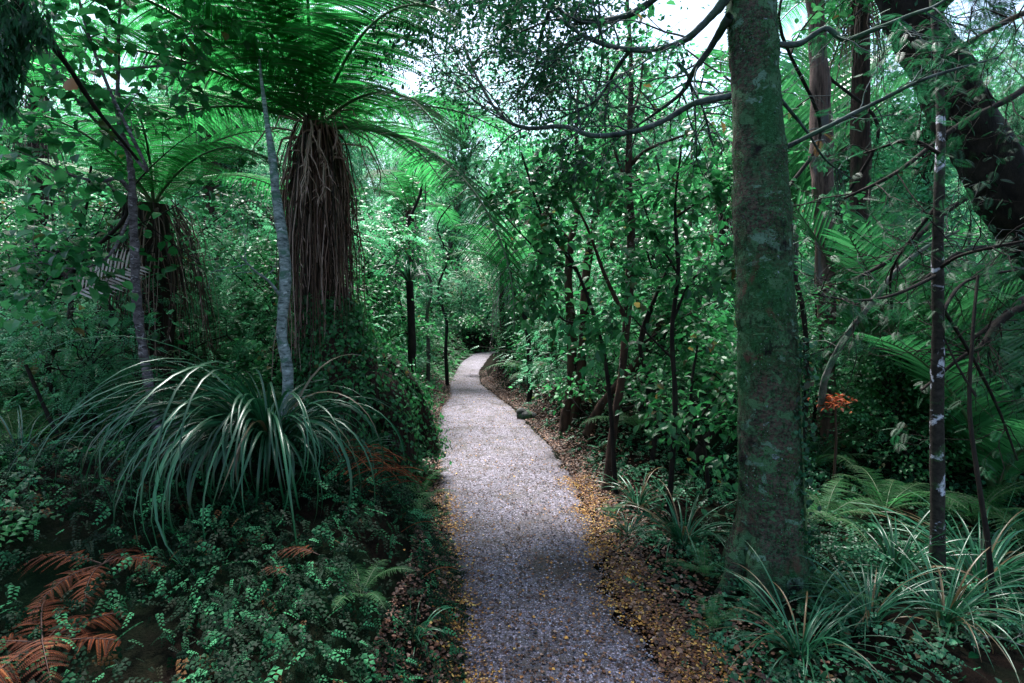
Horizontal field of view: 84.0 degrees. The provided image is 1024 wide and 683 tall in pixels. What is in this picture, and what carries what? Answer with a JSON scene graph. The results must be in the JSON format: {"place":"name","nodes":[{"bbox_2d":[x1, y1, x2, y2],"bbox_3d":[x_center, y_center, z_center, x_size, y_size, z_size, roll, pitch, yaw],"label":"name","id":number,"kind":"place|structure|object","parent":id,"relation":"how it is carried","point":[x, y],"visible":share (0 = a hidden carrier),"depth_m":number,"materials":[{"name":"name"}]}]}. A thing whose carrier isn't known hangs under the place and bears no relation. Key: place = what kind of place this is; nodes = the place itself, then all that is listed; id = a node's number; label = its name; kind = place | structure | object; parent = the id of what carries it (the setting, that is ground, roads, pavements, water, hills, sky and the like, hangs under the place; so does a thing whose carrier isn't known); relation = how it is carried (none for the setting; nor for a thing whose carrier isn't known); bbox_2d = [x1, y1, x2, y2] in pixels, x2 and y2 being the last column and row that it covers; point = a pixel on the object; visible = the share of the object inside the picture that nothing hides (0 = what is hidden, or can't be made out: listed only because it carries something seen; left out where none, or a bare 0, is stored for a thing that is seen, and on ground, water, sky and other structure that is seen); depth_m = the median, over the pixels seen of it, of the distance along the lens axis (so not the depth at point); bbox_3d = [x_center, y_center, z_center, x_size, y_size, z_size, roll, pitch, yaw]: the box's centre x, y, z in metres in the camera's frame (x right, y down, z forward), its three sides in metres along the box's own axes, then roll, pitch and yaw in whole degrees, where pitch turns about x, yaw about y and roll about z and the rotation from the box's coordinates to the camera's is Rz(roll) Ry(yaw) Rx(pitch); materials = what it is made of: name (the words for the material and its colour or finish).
{"place":"outdoors","nodes":[
{"label":"outdoors","id":0,"kind":"place"},
{"bbox_2d":[0,0,138,160],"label":"mossy bough","id":1,"kind":"object","parent":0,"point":[23,27],"visible":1,"depth_m":2.54,"materials":[{"name":"green plant"}]},
{"bbox_2d":[0,306,1023,682],"bbox_3d":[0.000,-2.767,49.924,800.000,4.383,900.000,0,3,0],"label":"ground","id":2,"kind":"structure","parent":0,"point":[152,654],"depth_m":2.51,"materials":[{"name":"soil"}]},
{"bbox_2d":[0,301,63,421],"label":"fine leaved shrub","id":3,"kind":"object","parent":2,"relation":"on","point":[7,369],"visible":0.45,"depth_m":4.95,"materials":[{"name":"green plant"}]},
{"bbox_2d":[0,393,110,447],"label":"ground fern","id":4,"kind":"object","parent":2,"relation":"on","point":[27,430],"visible":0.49,"depth_m":4.77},
{"bbox_2d":[0,98,112,234],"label":"slim tree","id":5,"kind":"object","parent":2,"relation":"on","point":[68,160],"visible":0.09,"depth_m":16.55,"materials":[{"name":"green plant"}]},
{"bbox_2d":[0,597,128,682],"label":"dead fern","id":6,"kind":"object","parent":2,"relation":"on","point":[46,640],"visible":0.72,"depth_m":1.73,"materials":[{"name":"plant"}]},
{"bbox_2d":[0,395,141,465],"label":"sedge clump","id":7,"kind":"object","parent":2,"relation":"on","point":[19,435],"visible":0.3,"depth_m":3.76,"materials":[{"name":"green plant"}]},
{"bbox_2d":[18,547,165,614],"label":"dead fern","id":8,"kind":"object","parent":2,"relation":"on","point":[85,569],"visible":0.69,"depth_m":1.99,"materials":[{"name":"plant"}]},
{"bbox_2d":[1,125,186,442],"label":"leafy shrub","id":9,"kind":"object","parent":2,"relation":"on","point":[104,306],"visible":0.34,"depth_m":4.99,"materials":[{"name":"green plant"}]},
{"bbox_2d":[0,290,196,458],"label":"fine leaved shrub","id":10,"kind":"object","parent":2,"relation":"on","point":[86,380],"visible":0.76,"depth_m":4.34,"materials":[{"name":"green plant"}]},
{"bbox_2d":[0,185,218,393],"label":"leafy shrub","id":11,"kind":"object","parent":2,"relation":"on","point":[33,259],"visible":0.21,"depth_m":6.08,"materials":[{"name":"green plant"}]},
{"bbox_2d":[1,0,217,383],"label":"tree fern","id":12,"kind":"object","parent":2,"relation":"on","point":[46,98],"visible":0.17,"depth_m":7.34,"materials":[{"name":"plant"}]},
{"bbox_2d":[15,272,209,418],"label":"fine leaved shrub","id":13,"kind":"object","parent":2,"relation":"on","point":[125,296],"visible":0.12,"depth_m":5.51,"materials":[{"name":"green plant"}]},
{"bbox_2d":[0,0,249,457],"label":"knobbly sapling","id":14,"kind":"object","parent":2,"relation":"on","point":[97,92],"visible":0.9,"depth_m":3.81,"materials":[{"name":"green plant"}]},
{"bbox_2d":[0,165,279,404],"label":"fine leaved shrub","id":15,"kind":"object","parent":2,"relation":"on","point":[211,284],"visible":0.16,"depth_m":6.19,"materials":[{"name":"green plant"}]},
{"bbox_2d":[34,84,262,458],"bbox_3d":[-3.202,-0.436,4.890,1.920,3.251,0.986,0,3,0],"label":"thin stem","id":16,"kind":"object","parent":2,"relation":"on","point":[181,202],"visible":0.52,"depth_m":4.83,"materials":[{"name":"green plant"}]},
{"bbox_2d":[0,58,297,425],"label":"tree fern","id":17,"kind":"object","parent":2,"relation":"on","point":[168,171],"visible":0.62,"depth_m":5.40,"materials":[{"name":"plant"}]},
{"bbox_2d":[46,217,269,386],"bbox_3d":[-4.350,-0.353,7.348,2.549,2.567,2.404,-2,3,-34],"label":"leafy shrub","id":18,"kind":"object","parent":2,"relation":"on","point":[224,293],"visible":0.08,"depth_m":7.36,"materials":[{"name":"green plant"}]},
{"bbox_2d":[104,20,274,245],"bbox_3d":[-9.425,-4.515,17.290,5.992,9.669,6.300,-1,3,-19],"label":"broadleaf tree","id":19,"kind":"object","parent":2,"relation":"on","point":[149,93],"visible":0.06,"depth_m":16.27,"materials":[{"name":"green plant"}]},
{"bbox_2d":[0,336,424,569],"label":"flax clump","id":20,"kind":"object","parent":2,"relation":"on","point":[258,427],"visible":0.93,"depth_m":2.42,"materials":[{"name":"green plant"}]},
{"bbox_2d":[134,9,311,249],"bbox_3d":[-7.716,-4.091,15.519,5.746,9.270,6.041,-1,3,-15],"label":"broadleaf tree","id":21,"kind":"object","parent":2,"relation":"on","point":[231,166],"visible":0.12,"depth_m":15.65,"materials":[{"name":"green plant"}]},
{"bbox_2d":[93,1,355,356],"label":"tree fern","id":22,"kind":"object","parent":2,"relation":"on","point":[211,209],"visible":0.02,"depth_m":9.30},
{"bbox_2d":[0,424,474,682],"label":"creeping cover","id":23,"kind":"object","parent":2,"relation":"on","point":[405,497],"visible":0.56,"depth_m":2.04,"materials":[{"name":"green plant"}]},
{"bbox_2d":[318,439,455,576],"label":"fern","id":24,"kind":"object","parent":23,"relation":"on","point":[377,459],"visible":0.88,"depth_m":2.77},
{"bbox_2d":[0,316,498,546],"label":"undergrowth","id":25,"kind":"object","parent":2,"relation":"on","point":[12,494],"visible":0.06,"depth_m":5.06,"materials":[{"name":"plant"}]},
{"bbox_2d":[208,59,293,418],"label":"pale sapling","id":26,"kind":"object","parent":2,"relation":"on","point":[283,293],"visible":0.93,"depth_m":3.96,"materials":[{"name":"grey plant"}]},
{"bbox_2d":[11,0,530,470],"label":"tree fern","id":27,"kind":"object","parent":2,"relation":"on","point":[317,191],"visible":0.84,"depth_m":4.78,"materials":[{"name":"plant"}]},
{"bbox_2d":[263,291,452,481],"bbox_3d":[-1.516,0.424,5.260,1.867,1.910,1.455,0,3,0],"label":"ivy","id":28,"kind":"object","parent":27,"relation":"attached to","point":[370,336],"visible":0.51,"depth_m":5.03,"materials":[{"name":"plant"}]},
{"bbox_2d":[126,196,437,409],"bbox_3d":[-2.430,-0.382,6.554,3.579,2.982,3.036,-1,3,-25],"label":"fine leaved shrub","id":29,"kind":"object","parent":2,"relation":"on","point":[376,229],"visible":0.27,"depth_m":6.33,"materials":[{"name":"green plant"}]},
{"bbox_2d":[183,166,392,366],"bbox_3d":[-2.966,-0.758,7.805,2.680,3.578,3.014,-1,3,-24],"label":"leafy shrub","id":30,"kind":"object","parent":2,"relation":"on","point":[225,197],"visible":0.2,"depth_m":7.16,"materials":[{"name":"green plant"}]},
{"bbox_2d":[193,226,414,416],"bbox_3d":[-2.114,0.013,5.791,2.172,2.187,2.049,-3,4,-44],"label":"leafy shrub","id":31,"kind":"object","parent":2,"relation":"on","point":[265,269],"visible":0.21,"depth_m":5.52,"materials":[{"name":"green plant"}]},
{"bbox_2d":[253,1,460,285],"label":"feathery tree","id":32,"kind":"object","parent":2,"relation":"on","point":[354,160],"visible":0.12,"depth_m":15.90,"materials":[{"name":"green plant"}]},
{"bbox_2d":[270,196,446,359],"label":"leafy shrub","id":33,"kind":"object","parent":2,"relation":"on","point":[391,303],"visible":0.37,"depth_m":8.70,"materials":[{"name":"green plant"}]},
{"bbox_2d":[312,559,412,608],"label":"ground fern","id":34,"kind":"object","parent":2,"relation":"on","point":[366,582],"visible":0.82,"depth_m":2.01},
{"bbox_2d":[354,248,446,378],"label":"tree","id":35,"kind":"object","parent":2,"relation":"on","point":[407,274],"visible":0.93,"depth_m":7.95,"materials":[{"name":"green plant"}]},
{"bbox_2d":[351,122,471,312],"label":"feathery tree","id":36,"kind":"object","parent":2,"relation":"on","point":[390,162],"visible":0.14,"depth_m":22.85,"materials":[{"name":"green plant"}]},
{"bbox_2d":[372,57,464,349],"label":"slim tree","id":37,"kind":"object","parent":2,"relation":"on","point":[417,185],"visible":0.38,"depth_m":9.34,"materials":[{"name":"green plant"}]},
{"bbox_2d":[353,157,491,347],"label":"tree fern","id":38,"kind":"object","parent":2,"relation":"on","point":[396,185],"visible":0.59,"depth_m":13.67,"materials":[{"name":"plant"}]},
{"bbox_2d":[388,187,474,386],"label":"thin stem","id":39,"kind":"object","parent":2,"relation":"on","point":[446,338],"visible":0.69,"depth_m":12.54,"materials":[{"name":"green plant"}]},
{"bbox_2d":[398,177,467,382],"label":"thin stem","id":40,"kind":"object","parent":2,"relation":"on","point":[427,308],"visible":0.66,"depth_m":11.19,"materials":[{"name":"plant"}]},
{"bbox_2d":[423,273,497,334],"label":"fine leaved shrub","id":41,"kind":"object","parent":2,"relation":"on","point":[459,307],"visible":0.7,"depth_m":23.49,"materials":[{"name":"green plant"}]},
{"bbox_2d":[408,44,544,325],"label":"feathery tree","id":42,"kind":"object","parent":2,"relation":"on","point":[460,213],"visible":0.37,"depth_m":27.84,"materials":[{"name":"green plant"}]},
{"bbox_2d":[452,220,554,340],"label":"leafy shrub","id":43,"kind":"object","parent":2,"relation":"on","point":[470,324],"visible":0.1,"depth_m":14.85,"materials":[{"name":"green plant"}]},
{"bbox_2d":[452,241,558,340],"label":"fine leaved shrub","id":44,"kind":"object","parent":2,"relation":"on","point":[476,261],"visible":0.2,"depth_m":13.81,"materials":[{"name":"green plant"}]},
{"bbox_2d":[433,223,579,372],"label":"tree fern","id":45,"kind":"object","parent":2,"relation":"on","point":[502,291],"visible":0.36,"depth_m":12.87,"materials":[{"name":"plant"}]},
{"bbox_2d":[463,119,571,277],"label":"slim tree","id":46,"kind":"object","parent":2,"relation":"on","point":[526,145],"visible":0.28,"depth_m":16.86,"materials":[{"name":"green plant"}]},
{"bbox_2d":[494,276,596,381],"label":"leafy shrub","id":47,"kind":"object","parent":2,"relation":"on","point":[552,345],"visible":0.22,"depth_m":11.00,"materials":[{"name":"green plant"}]},
{"bbox_2d":[502,192,591,402],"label":"crooked tree","id":48,"kind":"object","parent":2,"relation":"on","point":[529,360],"visible":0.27,"depth_m":9.55,"materials":[{"name":"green plant"}]},
{"bbox_2d":[474,83,634,495],"bbox_3d":[0.315,-0.201,4.521,1.228,3.435,1.036,0,3,0],"label":"leafy sapling","id":49,"kind":"object","parent":2,"relation":"on","point":[535,241],"visible":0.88,"depth_m":4.45,"materials":[{"name":"green plant"}]},
{"bbox_2d":[470,234,670,396],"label":"fine leaved shrub","id":50,"kind":"object","parent":2,"relation":"on","point":[545,371],"visible":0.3,"depth_m":8.74,"materials":[{"name":"green plant"}]},
{"bbox_2d":[478,10,681,437],"bbox_3d":[0.849,-1.222,6.991,2.556,5.445,1.520,-1,3,-17],"label":"forked tree","id":51,"kind":"object","parent":2,"relation":"on","point":[567,415],"visible":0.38,"depth_m":7.06,"materials":[{"name":"green plant"}]},
{"bbox_2d":[545,286,660,387],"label":"fine leaved shrub","id":52,"kind":"object","parent":2,"relation":"on","point":[594,346],"visible":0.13,"depth_m":7.40,"materials":[{"name":"green plant"}]},
{"bbox_2d":[509,200,737,422],"bbox_3d":[1.600,-0.187,6.594,2.788,2.808,2.630,2,3,30],"label":"leafy shrub","id":53,"kind":"object","parent":2,"relation":"on","point":[657,360],"visible":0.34,"depth_m":6.35,"materials":[{"name":"green plant"}]},
{"bbox_2d":[582,308,676,436],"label":"dead branch","id":54,"kind":"object","parent":53,"relation":"attached to","point":[598,409],"visible":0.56,"depth_m":6.36,"materials":[{"name":"wood"}]},
{"bbox_2d":[549,13,705,268],"bbox_3d":[4.865,-6.976,25.824,8.527,14.240,8.627,0,3,9],"label":"broadleaf tree","id":55,"kind":"object","parent":2,"relation":"on","point":[636,79],"visible":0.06,"depth_m":24.87,"materials":[{"name":"green plant"}]},
{"bbox_2d":[533,0,732,493],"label":"curved tree","id":56,"kind":"object","parent":2,"relation":"on","point":[629,164],"visible":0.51,"depth_m":5.04,"materials":[{"name":"green plant"}]},
{"bbox_2d":[555,45,710,306],"bbox_3d":[2.359,-2.099,10.847,3.257,6.445,2.801,0,3,-8],"label":"slim tree","id":57,"kind":"object","parent":2,"relation":"on","point":[636,166],"visible":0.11,"depth_m":10.75,"materials":[{"name":"green plant"}]},
{"bbox_2d":[580,467,697,521],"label":"sedge clump","id":58,"kind":"object","parent":2,"relation":"on","point":[642,494],"visible":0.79,"depth_m":4.62,"materials":[{"name":"green plant"}]},
{"bbox_2d":[559,106,735,516],"bbox_3d":[1.121,-0.087,4.182,1.584,3.221,1.137,0,3,0],"label":"leafy sapling","id":59,"kind":"object","parent":2,"relation":"on","point":[717,196],"visible":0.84,"depth_m":4.16,"materials":[{"name":"green plant"}]},
{"bbox_2d":[408,358,894,682],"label":"brown leaf litter","id":60,"kind":"object","parent":2,"relation":"on","point":[653,556],"visible":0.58,"depth_m":3.38,"materials":[{"name":"plant"}]},
{"bbox_2d":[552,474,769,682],"bbox_3d":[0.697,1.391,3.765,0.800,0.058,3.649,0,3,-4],"label":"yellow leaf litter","id":61,"kind":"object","parent":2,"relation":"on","point":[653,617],"visible":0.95,"depth_m":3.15,"materials":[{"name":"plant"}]},
{"bbox_2d":[598,477,735,571],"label":"sedge clump","id":62,"kind":"object","parent":2,"relation":"on","point":[682,534],"visible":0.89,"depth_m":3.88,"materials":[{"name":"green plant"}]},
{"bbox_2d":[606,177,736,463],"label":"leafy sapling","id":63,"kind":"object","parent":2,"relation":"on","point":[664,300],"visible":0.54,"depth_m":5.45,"materials":[{"name":"green plant"}]},
{"bbox_2d":[328,0,1023,610],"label":"mossy tree","id":64,"kind":"object","parent":2,"relation":"on","point":[768,524],"visible":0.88,"depth_m":3.22,"materials":[{"name":"green plant"}]},
{"bbox_2d":[793,327,822,593],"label":"climbing vine","id":65,"kind":"object","parent":64,"relation":"attached to","point":[805,456],"visible":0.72,"depth_m":3.15,"materials":[{"name":"green plant"}]},
{"bbox_2d":[615,306,737,517],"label":"leafy sapling","id":66,"kind":"object","parent":2,"relation":"on","point":[727,434],"visible":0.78,"depth_m":4.43,"materials":[{"name":"green plant"}]},
{"bbox_2d":[652,44,732,392],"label":"thin stem","id":67,"kind":"object","parent":2,"relation":"on","point":[706,66],"visible":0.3,"depth_m":7.42,"materials":[{"name":"green plant"}]},
{"bbox_2d":[509,335,1023,682],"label":"undergrowth","id":68,"kind":"object","parent":2,"relation":"on","point":[1011,624],"visible":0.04,"depth_m":3.53,"materials":[{"name":"green plant"}]},
{"bbox_2d":[702,275,878,428],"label":"leafy shrub","id":69,"kind":"object","parent":2,"relation":"on","point":[817,383],"visible":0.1,"depth_m":5.87,"materials":[{"name":"green plant"}]},
{"bbox_2d":[696,0,887,451],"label":"thin stem","id":70,"kind":"object","parent":2,"relation":"on","point":[819,14],"visible":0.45,"depth_m":5.55,"materials":[{"name":"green plant"}]},
{"bbox_2d":[729,0,879,326],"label":"thin stem","id":71,"kind":"object","parent":2,"relation":"on","point":[868,160],"visible":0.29,"depth_m":6.20,"materials":[{"name":"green plant"}]},
{"bbox_2d":[805,0,837,456],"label":"shaggy tree","id":72,"kind":"object","parent":2,"relation":"on","point":[820,86],"visible":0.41,"depth_m":6.05,"materials":[{"name":"brown plant"}]},
{"bbox_2d":[668,536,983,682],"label":"sedge clump","id":73,"kind":"object","parent":2,"relation":"on","point":[785,637],"visible":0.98,"depth_m":2.63,"materials":[{"name":"green plant"}]},
{"bbox_2d":[777,0,892,406],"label":"slender tree","id":74,"kind":"object","parent":2,"relation":"on","point":[859,67],"visible":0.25,"depth_m":7.30,"materials":[{"name":"plant"}]},
{"bbox_2d":[689,0,990,279],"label":"broadleaf tree","id":75,"kind":"object","parent":2,"relation":"on","point":[796,132],"visible":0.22,"depth_m":8.29,"materials":[{"name":"green plant"}]},
{"bbox_2d":[805,434,887,471],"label":"ground fern","id":76,"kind":"object","parent":2,"relation":"on","point":[826,452],"visible":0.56,"depth_m":5.59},
{"bbox_2d":[806,478,889,542],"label":"ground fern","id":77,"kind":"object","parent":2,"relation":"on","point":[822,513],"visible":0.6,"depth_m":4.38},
{"bbox_2d":[799,313,917,439],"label":"fine leaved shrub","id":78,"kind":"object","parent":2,"relation":"on","point":[843,386],"visible":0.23,"depth_m":6.10,"materials":[{"name":"green plant"}]},
{"bbox_2d":[779,2,963,256],"bbox_3d":[8.575,-4.143,15.406,5.642,9.104,5.932,1,3,12],"label":"broadleaf tree","id":79,"kind":"object","parent":2,"relation":"on","point":[843,169],"visible":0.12,"depth_m":14.51,"materials":[{"name":"green plant"}]},
{"bbox_2d":[843,101,932,237],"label":"slim tree","id":80,"kind":"object","parent":2,"relation":"on","point":[888,148],"visible":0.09,"depth_m":16.75,"materials":[{"name":"green plant"}]},
{"bbox_2d":[753,0,1023,594],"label":"slender tree","id":81,"kind":"object","parent":2,"relation":"on","point":[937,458],"visible":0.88,"depth_m":3.40,"materials":[{"name":"green plant"}]},
{"bbox_2d":[800,163,1022,411],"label":"dead branch","id":82,"kind":"object","parent":81,"relation":"attached to","point":[823,389],"visible":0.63,"depth_m":4.33,"materials":[{"name":"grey wood"}]},
{"bbox_2d":[852,303,1023,429],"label":"dead branch","id":83,"kind":"object","parent":81,"relation":"attached to","point":[1007,315],"visible":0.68,"depth_m":3.62,"materials":[{"name":"wood"}]},
{"bbox_2d":[766,542,1014,658],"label":"sedge clump","id":84,"kind":"object","parent":2,"relation":"on","point":[874,596],"visible":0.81,"depth_m":2.86,"materials":[{"name":"green plant"}]},
{"bbox_2d":[821,465,968,516],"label":"ground fern","id":85,"kind":"object","parent":2,"relation":"on","point":[892,495],"visible":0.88,"depth_m":4.73,"materials":[{"name":"plant"}]},
{"bbox_2d":[778,0,1023,448],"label":"leaning tree","id":86,"kind":"object","parent":2,"relation":"on","point":[984,143],"visible":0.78,"depth_m":4.36,"materials":[{"name":"green plant"}]},
{"bbox_2d":[807,498,1005,604],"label":"sedge clump","id":87,"kind":"object","parent":2,"relation":"on","point":[902,560],"visible":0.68,"depth_m":3.51,"materials":[{"name":"green plant"}]},
{"bbox_2d":[793,188,1023,451],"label":"palm","id":88,"kind":"object","parent":2,"relation":"on","point":[845,240],"visible":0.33,"depth_m":5.73,"materials":[{"name":"plant"}]},
{"bbox_2d":[809,317,1010,492],"bbox_3d":[3.938,0.667,5.706,1.719,1.835,1.822,-2,3,-34],"label":"leafy shrub","id":89,"kind":"object","parent":2,"relation":"on","point":[888,395],"visible":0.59,"depth_m":5.66,"materials":[{"name":"green plant"}]},
{"bbox_2d":[812,519,1023,682],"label":"sedge clump","id":90,"kind":"object","parent":2,"relation":"on","point":[950,618],"visible":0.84,"depth_m":2.92,"materials":[{"name":"green plant"}]},
{"bbox_2d":[833,239,1023,462],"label":"fine leaved shrub","id":91,"kind":"object","parent":2,"relation":"on","point":[1021,387],"visible":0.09,"depth_m":5.67,"materials":[{"name":"green plant"}]},
{"bbox_2d":[870,12,990,244],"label":"slim tree","id":92,"kind":"object","parent":2,"relation":"on","point":[929,168],"visible":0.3,"depth_m":13.36,"materials":[{"name":"green plant"}]},
{"bbox_2d":[838,248,1023,495],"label":"palm","id":93,"kind":"object","parent":2,"relation":"on","point":[986,423],"visible":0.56,"depth_m":5.12,"materials":[{"name":"plant"}]},
{"bbox_2d":[841,488,1023,638],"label":"sedge clump","id":94,"kind":"object","parent":2,"relation":"on","point":[977,565],"visible":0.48,"depth_m":3.76,"materials":[{"name":"green plant"}]},
{"bbox_2d":[868,479,1023,549],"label":"ground fern","id":95,"kind":"object","parent":2,"relation":"on","point":[1003,487],"visible":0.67,"depth_m":4.59,"materials":[{"name":"plant"}]},
{"bbox_2d":[910,272,1002,633],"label":"bare sapling","id":96,"kind":"object","parent":2,"relation":"on","point":[981,501],"visible":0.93,"depth_m":3.19,"materials":[{"name":"brown plant"}]},
{"bbox_2d":[919,2,1023,249],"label":"feathery tree","id":97,"kind":"object","parent":2,"relation":"on","point":[1019,77],"visible":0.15,"depth_m":16.52,"materials":[{"name":"green plant"}]},
{"bbox_2d":[16,0,1023,299],"label":"sky","id":98,"kind":"structure","parent":0,"point":[696,13],"materials":[{"name":"white"}]},
{"bbox_2d":[437,350,681,682],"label":"path","id":99,"kind":"structure","parent":0,"point":[473,364],"depth_m":3.87,"materials":[{"name":"gravel"}]},
{"bbox_2d":[381,489,519,682],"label":"yellow leaf litter","id":100,"kind":"object","parent":99,"relation":"on","point":[469,637],"visible":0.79,"depth_m":2.98,"materials":[{"name":"plant"}]},
{"bbox_2d":[366,369,722,682],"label":"brown leaf litter","id":101,"kind":"object","parent":99,"relation":"on","point":[382,671],"visible":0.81,"depth_m":2.95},
{"bbox_2d":[378,402,713,682],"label":"fallen twigs","id":102,"kind":"object","parent":99,"relation":"on","point":[522,571],"visible":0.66,"depth_m":3.19,"materials":[{"name":"brown plant"}]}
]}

